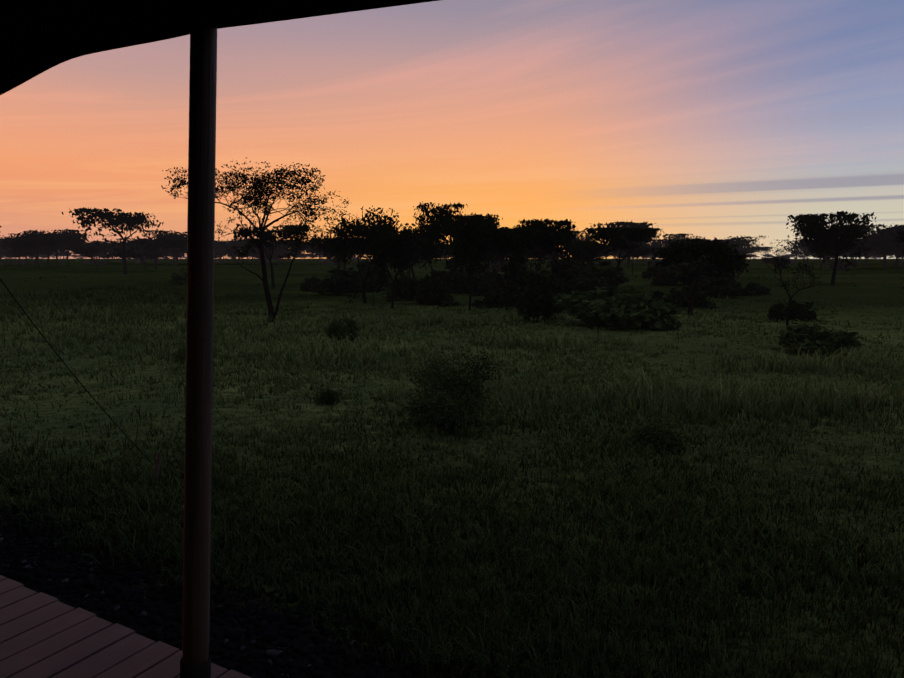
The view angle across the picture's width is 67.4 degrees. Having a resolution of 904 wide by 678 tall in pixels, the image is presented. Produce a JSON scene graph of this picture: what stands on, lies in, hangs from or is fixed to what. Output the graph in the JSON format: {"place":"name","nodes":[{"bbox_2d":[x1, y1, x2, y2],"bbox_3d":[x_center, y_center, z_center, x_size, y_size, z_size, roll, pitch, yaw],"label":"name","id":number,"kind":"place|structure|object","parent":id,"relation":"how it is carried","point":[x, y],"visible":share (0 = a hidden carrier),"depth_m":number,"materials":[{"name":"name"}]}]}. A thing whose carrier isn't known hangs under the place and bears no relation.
{"place":"outdoors","nodes":[
{"label":"outdoors","id":0,"kind":"place"},
{"bbox_2d":[0,259,903,677],"bbox_3d":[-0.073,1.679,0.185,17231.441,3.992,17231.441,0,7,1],"label":"ground","id":1,"kind":"structure","parent":0,"point":[878,295],"depth_m":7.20,"materials":[{"name":"green plant"}]},
{"bbox_2d":[0,251,23,262],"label":"acacia","id":2,"kind":"object","parent":1,"relation":"on","point":[5,254],"visible":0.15,"depth_m":179.44,"materials":[{"name":"green plant"}]},
{"bbox_2d":[6,251,38,266],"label":"acacia","id":3,"kind":"object","parent":1,"relation":"on","point":[16,254],"visible":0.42,"depth_m":132.61,"materials":[{"name":"green plant"}]},
{"bbox_2d":[0,233,63,267],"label":"acacia","id":4,"kind":"object","parent":1,"relation":"on","point":[7,241],"visible":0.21,"depth_m":124.98,"materials":[{"name":"green plant"}]},
{"bbox_2d":[5,232,66,269],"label":"acacia","id":5,"kind":"object","parent":1,"relation":"on","point":[22,242],"visible":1,"depth_m":103.95,"materials":[{"name":"green plant"}]},
{"bbox_2d":[9,245,66,266],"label":"acacia","id":6,"kind":"object","parent":1,"relation":"on","point":[43,251],"visible":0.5,"depth_m":129.46,"materials":[{"name":"green plant"}]},
{"bbox_2d":[17,229,90,265],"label":"acacia","id":7,"kind":"object","parent":1,"relation":"on","point":[65,231],"visible":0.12,"depth_m":142.25,"materials":[{"name":"green plant"}]},
{"bbox_2d":[13,232,101,267],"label":"acacia","id":8,"kind":"object","parent":1,"relation":"on","point":[73,238],"visible":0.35,"depth_m":120.60,"materials":[{"name":"green plant"}]},
{"bbox_2d":[25,234,89,265],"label":"acacia","id":9,"kind":"object","parent":1,"relation":"on","point":[65,246],"visible":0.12,"depth_m":138.58,"materials":[{"name":"green plant"}]},
{"bbox_2d":[43,251,72,263],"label":"acacia","id":10,"kind":"object","parent":1,"relation":"on","point":[60,254],"visible":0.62,"depth_m":223.46,"materials":[{"name":"green plant"}]},
{"bbox_2d":[68,247,106,269],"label":"acacia","id":11,"kind":"object","parent":1,"relation":"on","point":[89,252],"visible":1,"depth_m":103.60,"materials":[{"name":"green plant"}]},
{"bbox_2d":[67,241,117,265],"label":"acacia","id":12,"kind":"object","parent":1,"relation":"on","point":[109,249],"visible":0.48,"depth_m":150.24,"materials":[{"name":"green plant"}]},
{"bbox_2d":[62,207,163,273],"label":"acacia","id":13,"kind":"object","parent":1,"relation":"on","point":[121,220],"visible":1,"depth_m":75.51,"materials":[{"name":"green plant"}]},
{"bbox_2d":[106,245,139,264],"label":"acacia","id":14,"kind":"object","parent":1,"relation":"on","point":[121,247],"visible":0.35,"depth_m":168.31,"materials":[{"name":"green plant"}]},
{"bbox_2d":[0,575,250,677],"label":"deck","id":15,"kind":"structure","parent":1,"relation":"on","point":[43,635],"depth_m":2.83,"materials":[{"name":"brown wood"}]},
{"bbox_2d":[180,653,210,677],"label":"pole fittings","id":16,"kind":"object","parent":15,"relation":"on","point":[201,671],"visible":0.73,"depth_m":2.57,"materials":[{"name":"metal"}]},
{"bbox_2d":[182,0,216,665],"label":"tent pole","id":17,"kind":"object","parent":15,"relation":"on","point":[199,345],"visible":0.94,"depth_m":2.44,"materials":[{"name":"brown wood"}]},
{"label":"tent body","id":18,"kind":"object","parent":15,"relation":"on","visible":0},
{"bbox_2d":[0,0,438,94],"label":"awning canvas","id":19,"kind":"object","parent":18,"relation":"on","point":[37,37],"visible":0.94,"depth_m":2.52,"materials":[{"name":"black fabric"}]},
{"bbox_2d":[0,278,152,464],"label":"guy rope","id":20,"kind":"object","parent":19,"relation":"attached to","point":[69,369],"visible":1,"depth_m":4.52,"materials":[{"name":"black fabric"}]},
{"bbox_2d":[116,238,161,266],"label":"acacia","id":21,"kind":"object","parent":1,"relation":"on","point":[129,243],"visible":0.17,"depth_m":135.12,"materials":[{"name":"green plant"}]},
{"bbox_2d":[113,249,166,269],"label":"acacia","id":22,"kind":"object","parent":1,"relation":"on","point":[153,254],"visible":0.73,"depth_m":108.69,"materials":[{"name":"green plant"}]},
{"bbox_2d":[126,237,186,268],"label":"acacia","id":23,"kind":"object","parent":1,"relation":"on","point":[168,243],"visible":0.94,"depth_m":111.34,"materials":[{"name":"green plant"}]},
{"bbox_2d":[152,453,161,482],"bbox_3d":[-2.334,1.109,5.343,0.040,0.403,0.158,2,7,15],"label":"tent peg","id":24,"kind":"object","parent":1,"relation":"on","point":[157,465],"visible":0.6,"depth_m":5.35,"materials":[{"name":"brown wood"}]},
{"bbox_2d":[142,230,186,265],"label":"acacia","id":25,"kind":"object","parent":1,"relation":"on","point":[162,233],"visible":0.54,"depth_m":142.59,"materials":[{"name":"green plant"}]},
{"bbox_2d":[156,247,186,264],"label":"acacia","id":26,"kind":"object","parent":1,"relation":"on","point":[170,251],"visible":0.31,"depth_m":173.66,"materials":[{"name":"green plant"}]},
{"bbox_2d":[169,268,186,283],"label":"shrub","id":27,"kind":"object","parent":1,"relation":"on","point":[177,277],"visible":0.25,"depth_m":43.78,"materials":[{"name":"green plant"}]},
{"bbox_2d":[172,343,185,365],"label":"bush","id":28,"kind":"object","parent":1,"relation":"on","point":[181,357],"visible":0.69,"depth_m":10.98,"materials":[{"name":"green plant"}]},
{"bbox_2d":[214,249,233,264],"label":"acacia","id":29,"kind":"object","parent":1,"relation":"on","point":[216,251],"visible":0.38,"depth_m":195.15,"materials":[{"name":"green plant"}]},
{"bbox_2d":[214,242,236,263],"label":"acacia","id":30,"kind":"object","parent":1,"relation":"on","point":[219,246],"visible":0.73,"depth_m":202.65,"materials":[{"name":"green plant"}]},
{"bbox_2d":[218,252,236,264],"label":"acacia","id":31,"kind":"object","parent":1,"relation":"on","point":[229,254],"visible":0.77,"depth_m":194.55,"materials":[{"name":"green plant"}]},
{"bbox_2d":[0,504,482,677],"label":"gravel stones","id":32,"kind":"object","parent":1,"relation":"on","point":[236,631],"visible":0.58,"depth_m":3.42,"materials":[{"name":"black gravel"}]},
{"bbox_2d":[227,238,259,264],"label":"acacia","id":33,"kind":"object","parent":1,"relation":"on","point":[235,242],"visible":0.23,"depth_m":189.77,"materials":[{"name":"green plant"}]},
{"bbox_2d":[161,157,351,321],"bbox_3d":[-5.221,-2.592,18.836,5.190,4.476,3.785,4,8,33],"label":"tree","id":34,"kind":"object","parent":1,"relation":"on","point":[257,193],"visible":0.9,"depth_m":18.54,"materials":[{"name":"green plant"}]},
{"bbox_2d":[242,243,282,266],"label":"acacia","id":35,"kind":"object","parent":1,"relation":"on","point":[274,250],"visible":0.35,"depth_m":146.10,"materials":[{"name":"green plant"}]},
{"bbox_2d":[231,223,314,288],"bbox_3d":[-10.661,-4.921,40.668,4.791,4.011,4.116,-2,7,-14],"label":"tree","id":36,"kind":"object","parent":1,"relation":"on","point":[269,236],"visible":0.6,"depth_m":40.45,"materials":[{"name":"green plant"}]},
{"bbox_2d":[265,254,285,265],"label":"acacia","id":37,"kind":"object","parent":1,"relation":"on","point":[276,256],"visible":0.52,"depth_m":154.30,"materials":[{"name":"green plant"}]},
{"bbox_2d":[271,241,303,265],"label":"acacia","id":38,"kind":"object","parent":1,"relation":"on","point":[284,247],"visible":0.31,"depth_m":157.09,"materials":[{"name":"green plant"}]},
{"bbox_2d":[283,240,319,264],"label":"acacia","id":39,"kind":"object","parent":1,"relation":"on","point":[301,252],"visible":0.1,"depth_m":199.70,"materials":[{"name":"green plant"}]},
{"bbox_2d":[300,276,320,290],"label":"bush","id":40,"kind":"object","parent":1,"relation":"on","point":[308,283],"visible":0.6,"depth_m":38.22,"materials":[{"name":"green plant"}]},
{"bbox_2d":[301,248,321,265],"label":"acacia","id":41,"kind":"object","parent":1,"relation":"on","point":[314,251],"visible":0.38,"depth_m":172.50,"materials":[{"name":"green plant"}]},
{"bbox_2d":[313,384,343,404],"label":"shrub tuft","id":42,"kind":"object","parent":1,"relation":"on","point":[328,397],"visible":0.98,"depth_m":8.21,"materials":[{"name":"green plant"}]},
{"bbox_2d":[311,237,356,268],"bbox_3d":[-8.175,-5.430,47.026,3.252,3.350,3.228,-1,7,-9],"label":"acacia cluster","id":43,"kind":"object","parent":1,"relation":"on","point":[328,251],"visible":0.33,"depth_m":46.72,"materials":[{"name":"green plant"}]},
{"bbox_2d":[308,266,362,295],"bbox_3d":[-5.805,-2.874,34.001,2.610,1.565,2.348,3,7,25],"label":"bush","id":44,"kind":"object","parent":1,"relation":"on","point":[339,283],"visible":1,"depth_m":33.57,"materials":[{"name":"green plant"}]},
{"bbox_2d":[301,240,370,275],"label":"acacia","id":45,"kind":"object","parent":1,"relation":"on","point":[312,252],"visible":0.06,"depth_m":57.24,"materials":[{"name":"green plant"}]},
{"bbox_2d":[323,310,364,345],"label":"shrub","id":46,"kind":"object","parent":1,"relation":"on","point":[342,329],"visible":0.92,"depth_m":13.56,"materials":[{"name":"green plant"}]},
{"bbox_2d":[333,274,379,292],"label":"bush","id":47,"kind":"object","parent":1,"relation":"on","point":[368,288],"visible":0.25,"depth_m":36.92,"materials":[{"name":"green plant"}]},
{"bbox_2d":[315,205,406,302],"bbox_3d":[-3.179,-2.471,27.264,3.488,5.688,3.507,5,8,35],"label":"acacia","id":48,"kind":"object","parent":1,"relation":"on","point":[339,240],"visible":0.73,"depth_m":26.64,"materials":[{"name":"green plant"}]},
{"bbox_2d":[342,223,424,307],"bbox_3d":[-2.329,-2.582,24.406,2.645,3.209,1.937,5,8,35],"label":"acacia","id":49,"kind":"object","parent":1,"relation":"on","point":[388,247],"visible":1,"depth_m":24.13,"materials":[{"name":"green plant"}]},
{"bbox_2d":[385,274,414,300],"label":"bush","id":50,"kind":"object","parent":1,"relation":"on","point":[401,292],"visible":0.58,"depth_m":29.30,"materials":[{"name":"green plant"}]},
{"bbox_2d":[396,222,438,279],"bbox_3d":[-1.634,-4.216,35.499,3.166,3.926,2.801,0,7,-3],"label":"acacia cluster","id":51,"kind":"object","parent":1,"relation":"on","point":[423,256],"visible":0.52,"depth_m":35.01,"materials":[{"name":"green plant"}]},
{"bbox_2d":[403,276,446,304],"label":"bush","id":52,"kind":"object","parent":1,"relation":"on","point":[410,284],"visible":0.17,"depth_m":26.92,"materials":[{"name":"green plant"}]},
{"bbox_2d":[408,244,451,278],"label":"acacia","id":53,"kind":"object","parent":1,"relation":"on","point":[439,251],"visible":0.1,"depth_m":49.91,"materials":[{"name":"green plant"}]},
{"bbox_2d":[413,274,464,305],"bbox_3d":[-0.715,-1.822,26.445,1.848,1.430,2.322,-4,8,-29],"label":"bush","id":54,"kind":"object","parent":1,"relation":"on","point":[426,290],"visible":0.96,"depth_m":26.04,"materials":[{"name":"green plant"}]},
{"bbox_2d":[413,201,467,305],"bbox_3d":[-0.478,-3.174,25.944,1.998,4.024,2.456,-2,7,-14],"label":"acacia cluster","id":55,"kind":"object","parent":1,"relation":"on","point":[433,222],"visible":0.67,"depth_m":25.65,"materials":[{"name":"green plant"}]},
{"bbox_2d":[429,258,464,289],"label":"thicket shrub","id":56,"kind":"object","parent":1,"relation":"on","point":[438,274],"visible":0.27,"depth_m":38.06,"materials":[{"name":"green plant"}]},
{"bbox_2d":[399,345,503,434],"bbox_3d":[-0.011,0.506,6.880,1.098,0.954,1.285,0,7,1],"label":"shrub","id":57,"kind":"object","parent":1,"relation":"on","point":[446,403],"visible":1,"depth_m":6.76,"materials":[{"name":"green plant"}]},
{"bbox_2d":[436,213,502,309],"bbox_3d":[0.707,-2.671,23.809,2.604,3.527,2.263,0,7,2],"label":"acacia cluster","id":58,"kind":"object","parent":1,"relation":"on","point":[466,241],"visible":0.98,"depth_m":23.27,"materials":[{"name":"green plant"}]},
{"bbox_2d":[472,225,518,275],"bbox_3d":[2.368,-4.758,39.719,3.306,3.848,2.771,0,7,3],"label":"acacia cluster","id":59,"kind":"object","parent":1,"relation":"on","point":[488,257],"visible":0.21,"depth_m":39.20,"materials":[{"name":"green plant"}]},
{"bbox_2d":[471,284,524,308],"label":"bush","id":60,"kind":"object","parent":1,"relation":"on","point":[496,296],"visible":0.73,"depth_m":25.00,"materials":[{"name":"green plant"}]},
{"bbox_2d":[482,226,541,309],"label":"acacia","id":61,"kind":"object","parent":1,"relation":"on","point":[513,237],"visible":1,"depth_m":22.82,"materials":[{"name":"green plant"}]},
{"bbox_2d":[515,237,550,278],"bbox_3d":[4.955,-5.215,43.293,3.247,3.698,3.099,-5,9,-38],"label":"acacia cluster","id":62,"kind":"object","parent":1,"relation":"on","point":[537,252],"visible":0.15,"depth_m":42.90,"materials":[{"name":"green plant"}]},
{"bbox_2d":[516,267,560,322],"bbox_3d":[2.403,-1.176,18.811,1.217,1.666,1.353,-2,7,-16],"label":"shrub","id":63,"kind":"object","parent":1,"relation":"on","point":[536,303],"visible":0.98,"depth_m":18.44,"materials":[{"name":"green plant"}]},
{"bbox_2d":[545,278,567,314],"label":"shrub","id":64,"kind":"object","parent":1,"relation":"on","point":[558,309],"visible":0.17,"depth_m":22.05,"materials":[{"name":"green plant"}]},
{"bbox_2d":[514,218,599,277],"bbox_3d":[3.926,-3.091,27.466,3.092,3.506,3.253,-4,8,-27],"label":"acacia","id":65,"kind":"object","parent":1,"relation":"on","point":[557,233],"visible":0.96,"depth_m":26.86,"materials":[{"name":"green plant"}]},
{"bbox_2d":[546,257,601,295],"bbox_3d":[5.282,-2.573,29.234,2.569,2.063,2.311,1,7,12],"label":"thicket shrub","id":66,"kind":"object","parent":1,"relation":"on","point":[568,289],"visible":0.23,"depth_m":29.11,"materials":[{"name":"green plant"}]},
{"bbox_2d":[562,232,596,248],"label":"acacia","id":67,"kind":"object","parent":1,"relation":"on","point":[581,237],"visible":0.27,"depth_m":147.36,"materials":[{"name":"green plant"}]},
{"bbox_2d":[563,240,599,264],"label":"acacia","id":68,"kind":"object","parent":1,"relation":"on","point":[584,255],"visible":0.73,"depth_m":43.95,"materials":[{"name":"green plant"}]},
{"bbox_2d":[571,275,609,298],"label":"bush","id":69,"kind":"object","parent":1,"relation":"on","point":[591,283],"visible":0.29,"depth_m":27.74,"materials":[{"name":"green plant"}]},
{"bbox_2d":[594,266,629,295],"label":"thicket shrub","id":70,"kind":"object","parent":1,"relation":"on","point":[613,282],"visible":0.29,"depth_m":32.51,"materials":[{"name":"green plant"}]},
{"bbox_2d":[550,281,683,330],"bbox_3d":[4.364,-0.884,17.786,2.896,1.218,3.554,-4,8,-31],"label":"shrub","id":71,"kind":"object","parent":1,"relation":"on","point":[631,310],"visible":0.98,"depth_m":16.97,"materials":[{"name":"green plant"}]},
{"bbox_2d":[579,226,664,277],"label":"umbrella acacia","id":72,"kind":"object","parent":1,"relation":"on","point":[631,235],"visible":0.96,"depth_m":33.85,"materials":[{"name":"green plant"}]},
{"bbox_2d":[597,220,660,267],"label":"acacia","id":73,"kind":"object","parent":1,"relation":"on","point":[623,224],"visible":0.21,"depth_m":113.50,"materials":[{"name":"green plant"}]},
{"bbox_2d":[609,245,650,274],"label":"acacia","id":74,"kind":"object","parent":1,"relation":"on","point":[639,251],"visible":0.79,"depth_m":63.24,"materials":[{"name":"green plant"}]},
{"bbox_2d":[632,243,666,264],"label":"acacia","id":75,"kind":"object","parent":1,"relation":"on","point":[654,246],"visible":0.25,"depth_m":120.37,"materials":[{"name":"green plant"}]},
{"bbox_2d":[647,239,665,246],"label":"acacia","id":76,"kind":"object","parent":1,"relation":"on","point":[657,243],"visible":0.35,"depth_m":192.21,"materials":[{"name":"green plant"}]},
{"bbox_2d":[621,413,694,458],"bbox_3d":[1.883,0.874,6.215,0.658,0.372,0.664,3,7,25],"label":"shrub","id":77,"kind":"object","parent":1,"relation":"on","point":[647,437],"visible":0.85,"depth_m":6.17,"materials":[{"name":"green plant"}]},
{"bbox_2d":[642,265,679,285],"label":"bush","id":78,"kind":"object","parent":1,"relation":"on","point":[661,276],"visible":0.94,"depth_m":40.42,"materials":[{"name":"green plant"}]},
{"bbox_2d":[650,287,685,307],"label":"bush","id":79,"kind":"object","parent":1,"relation":"on","point":[674,297],"visible":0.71,"depth_m":24.97,"materials":[{"name":"green plant"}]},
{"bbox_2d":[659,233,705,245],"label":"acacia","id":80,"kind":"object","parent":1,"relation":"on","point":[681,236],"visible":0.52,"depth_m":144.73,"materials":[{"name":"green plant"}]},
{"bbox_2d":[647,237,747,314],"bbox_3d":[7.914,-2.010,21.994,3.042,2.606,3.070,2,7,19],"label":"umbrella acacia","id":81,"kind":"object","parent":1,"relation":"on","point":[676,252],"visible":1,"depth_m":21.45,"materials":[{"name":"green plant"}]},
{"bbox_2d":[680,284,721,308],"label":"bush","id":82,"kind":"object","parent":1,"relation":"on","point":[700,299],"visible":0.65,"depth_m":24.58,"materials":[{"name":"green plant"}]},
{"bbox_2d":[673,259,749,287],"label":"umbrella acacia","id":83,"kind":"object","parent":1,"relation":"on","point":[705,266],"visible":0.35,"depth_m":36.16,"materials":[{"name":"green plant"}]},
{"bbox_2d":[693,277,741,298],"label":"bush","id":84,"kind":"object","parent":1,"relation":"on","point":[723,291],"visible":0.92,"depth_m":29.76,"materials":[{"name":"green plant"}]},
{"bbox_2d":[704,239,744,248],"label":"acacia","id":85,"kind":"object","parent":1,"relation":"on","point":[731,241],"visible":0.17,"depth_m":153.56,"materials":[{"name":"green plant"}]},
{"bbox_2d":[733,247,760,263],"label":"acacia","id":86,"kind":"object","parent":1,"relation":"on","point":[751,251],"visible":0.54,"depth_m":226.01,"materials":[{"name":"green plant"}]},
{"bbox_2d":[727,235,768,251],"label":"acacia","id":87,"kind":"object","parent":1,"relation":"on","point":[746,241],"visible":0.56,"depth_m":179.52,"materials":[{"name":"green plant"}]},
{"bbox_2d":[730,280,771,295],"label":"bush","id":88,"kind":"object","parent":1,"relation":"on","point":[751,289],"visible":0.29,"depth_m":31.22,"materials":[{"name":"green plant"}]},
{"bbox_2d":[749,247,772,261],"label":"acacia","id":89,"kind":"object","parent":1,"relation":"on","point":[766,248],"visible":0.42,"depth_m":287.16,"materials":[{"name":"green plant"}]},
{"bbox_2d":[761,257,789,268],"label":"acacia","id":90,"kind":"object","parent":1,"relation":"on","point":[770,260],"visible":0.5,"depth_m":97.74,"materials":[{"name":"green plant"}]},
{"bbox_2d":[758,239,822,327],"bbox_3d":[8.462,-1.349,17.087,1.535,2.411,1.063,6,9,41],"label":"thorn sapling","id":91,"kind":"object","parent":1,"relation":"on","point":[783,285],"visible":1,"depth_m":17.10,"materials":[{"name":"green plant"}]},
{"bbox_2d":[767,300,817,321],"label":"shrub","id":92,"kind":"object","parent":1,"relation":"on","point":[798,311],"visible":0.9,"depth_m":19.33,"materials":[{"name":"green plant"}]},
{"bbox_2d":[779,239,808,264],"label":"acacia","id":93,"kind":"object","parent":1,"relation":"on","point":[794,245],"visible":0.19,"depth_m":191.08,"materials":[{"name":"green plant"}]},
{"bbox_2d":[787,250,811,264],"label":"acacia","id":94,"kind":"object","parent":1,"relation":"on","point":[796,253],"visible":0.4,"depth_m":191.02,"materials":[{"name":"green plant"}]},
{"bbox_2d":[791,246,814,264],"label":"acacia","id":95,"kind":"object","parent":1,"relation":"on","point":[803,249],"visible":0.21,"depth_m":180.97,"materials":[{"name":"green plant"}]},
{"bbox_2d":[776,320,863,356],"bbox_3d":[6.777,-0.005,12.681,1.461,0.625,1.362,0,7,1],"label":"shrub","id":96,"kind":"object","parent":1,"relation":"on","point":[804,337],"visible":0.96,"depth_m":12.40,"materials":[{"name":"green plant"}]},
{"bbox_2d":[786,210,875,285],"bbox_3d":[21.970,-5.203,39.573,4.676,4.415,6.587,4,8,29],"label":"acacia","id":97,"kind":"object","parent":1,"relation":"on","point":[822,236],"visible":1,"depth_m":38.85,"materials":[{"name":"green plant"}]},
{"bbox_2d":[848,235,891,268],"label":"acacia","id":98,"kind":"object","parent":1,"relation":"on","point":[857,243],"visible":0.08,"depth_m":106.16,"materials":[{"name":"green plant"}]},
{"bbox_2d":[841,243,899,268],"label":"acacia","id":99,"kind":"object","parent":1,"relation":"on","point":[874,248],"visible":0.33,"depth_m":108.92,"materials":[{"name":"green plant"}]},
{"bbox_2d":[857,250,889,262],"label":"acacia","id":100,"kind":"object","parent":1,"relation":"on","point":[869,254],"visible":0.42,"depth_m":167.53,"materials":[{"name":"green plant"}]},
{"bbox_2d":[845,223,903,268],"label":"acacia","id":101,"kind":"object","parent":1,"relation":"on","point":[887,231],"visible":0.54,"depth_m":104.93,"materials":[{"name":"green plant"}]},
{"bbox_2d":[869,230,900,268],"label":"acacia","id":102,"kind":"object","parent":1,"relation":"on","point":[897,255],"visible":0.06,"depth_m":108.69,"materials":[{"name":"green plant"}]},
{"bbox_2d":[873,242,903,271],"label":"acacia","id":103,"kind":"object","parent":1,"relation":"on","point":[888,248],"visible":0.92,"depth_m":91.52,"materials":[{"name":"green plant"}]},
{"bbox_2d":[893,230,903,252],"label":"acacia","id":104,"kind":"object","parent":1,"relation":"on","point":[900,237],"visible":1,"depth_m":40.00,"materials":[{"name":"green plant"}]},
{"bbox_2d":[0,0,903,258],"label":"sky","id":105,"kind":"structure","parent":0,"point":[709,119],"materials":[{"name":"orange"}]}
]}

